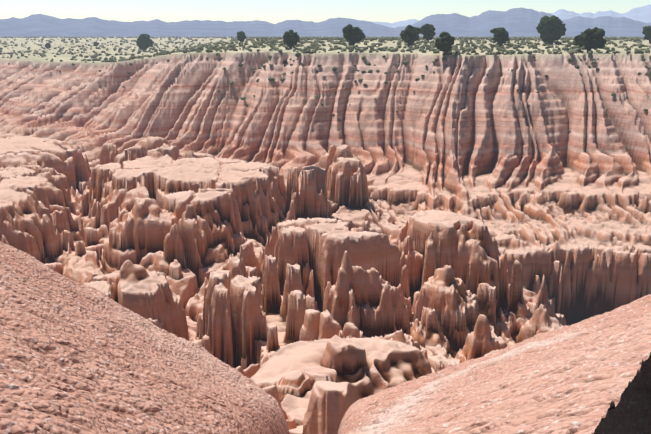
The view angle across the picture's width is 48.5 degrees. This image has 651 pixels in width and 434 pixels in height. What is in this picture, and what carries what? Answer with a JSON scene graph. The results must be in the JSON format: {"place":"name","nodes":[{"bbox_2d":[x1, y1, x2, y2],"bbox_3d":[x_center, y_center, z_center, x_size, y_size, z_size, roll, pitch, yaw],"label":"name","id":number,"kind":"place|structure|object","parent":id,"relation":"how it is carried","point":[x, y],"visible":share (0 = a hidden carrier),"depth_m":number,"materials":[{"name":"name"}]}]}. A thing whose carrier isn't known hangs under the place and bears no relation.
{"place":"outdoors","nodes":[
{"label":"outdoors","id":0,"kind":"place"},
{"bbox_2d":[0,37,650,433],"bbox_3d":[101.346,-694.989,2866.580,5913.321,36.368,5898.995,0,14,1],"label":"terrain","id":1,"kind":"structure","parent":0,"point":[458,245],"depth_m":73.95,"materials":[{"name":"rock"},{"name":"sandstone"}]},
{"bbox_2d":[136,33,153,51],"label":"juniper tree","id":2,"kind":"object","parent":1,"relation":"on","point":[144,41],"visible":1,"depth_m":280.72,"materials":[{"name":"green plant"}]},
{"bbox_2d":[236,31,245,41],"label":"juniper tree","id":3,"kind":"object","parent":1,"relation":"on","point":[241,36],"visible":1,"depth_m":230.34,"materials":[{"name":"green plant"}]},
{"bbox_2d":[283,30,299,48],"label":"juniper tree","id":4,"kind":"object","parent":1,"relation":"on","point":[291,38],"visible":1,"depth_m":159.26,"materials":[{"name":"green plant"}]},
{"bbox_2d":[0,36,650,132],"bbox_3d":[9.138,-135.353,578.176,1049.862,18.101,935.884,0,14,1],"label":"shrubs","id":5,"kind":"object","parent":1,"relation":"on","point":[314,46],"visible":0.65,"depth_m":179.79,"materials":[{"name":"green plant"}]},
{"bbox_2d":[342,24,365,45],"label":"juniper tree","id":6,"kind":"object","parent":1,"relation":"on","point":[352,35],"visible":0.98,"depth_m":161.00,"materials":[{"name":"green plant"}]},
{"bbox_2d":[400,25,419,46],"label":"juniper tree","id":7,"kind":"object","parent":1,"relation":"on","point":[409,34],"visible":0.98,"depth_m":162.18,"materials":[{"name":"green plant"}]},
{"bbox_2d":[419,24,435,41],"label":"juniper tree","id":8,"kind":"object","parent":1,"relation":"on","point":[427,31],"visible":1,"depth_m":189.12,"materials":[{"name":"green plant"}]},
{"bbox_2d":[435,32,454,54],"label":"juniper tree","id":9,"kind":"object","parent":1,"relation":"on","point":[444,43],"visible":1,"depth_m":130.33,"materials":[{"name":"green plant"}]},
{"bbox_2d":[490,27,508,45],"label":"juniper tree","id":10,"kind":"object","parent":1,"relation":"on","point":[501,36],"visible":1,"depth_m":158.46,"materials":[{"name":"green plant"}]},
{"bbox_2d":[536,15,565,44],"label":"juniper tree","id":11,"kind":"object","parent":1,"relation":"on","point":[551,29],"visible":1,"depth_m":176.09,"materials":[{"name":"green plant"}]},
{"bbox_2d":[573,27,606,50],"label":"juniper tree","id":12,"kind":"object","parent":1,"relation":"on","point":[589,39],"visible":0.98,"depth_m":137.86,"materials":[{"name":"green plant"}]},
{"bbox_2d":[642,26,650,42],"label":"juniper tree","id":13,"kind":"object","parent":1,"relation":"on","point":[646,31],"visible":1,"depth_m":186.37,"materials":[{"name":"green plant"}]},
{"bbox_2d":[0,7,650,36],"bbox_3d":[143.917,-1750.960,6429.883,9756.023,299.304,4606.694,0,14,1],"label":"mountains","id":14,"kind":"structure","parent":0,"point":[521,22],"depth_m":5675.46,"materials":[{"name":"blue stone"}]},
{"bbox_2d":[0,0,650,23],"label":"sky","id":15,"kind":"structure","parent":0,"point":[271,11],"materials":[{"name":"white"}]},
{"bbox_2d":[359,5,650,27],"bbox_3d":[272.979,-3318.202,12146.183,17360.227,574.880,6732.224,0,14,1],"label":"mountains","id":16,"kind":"structure","parent":0,"point":[642,14],"depth_m":12355.31,"materials":[{"name":"blue stone"}]}
]}

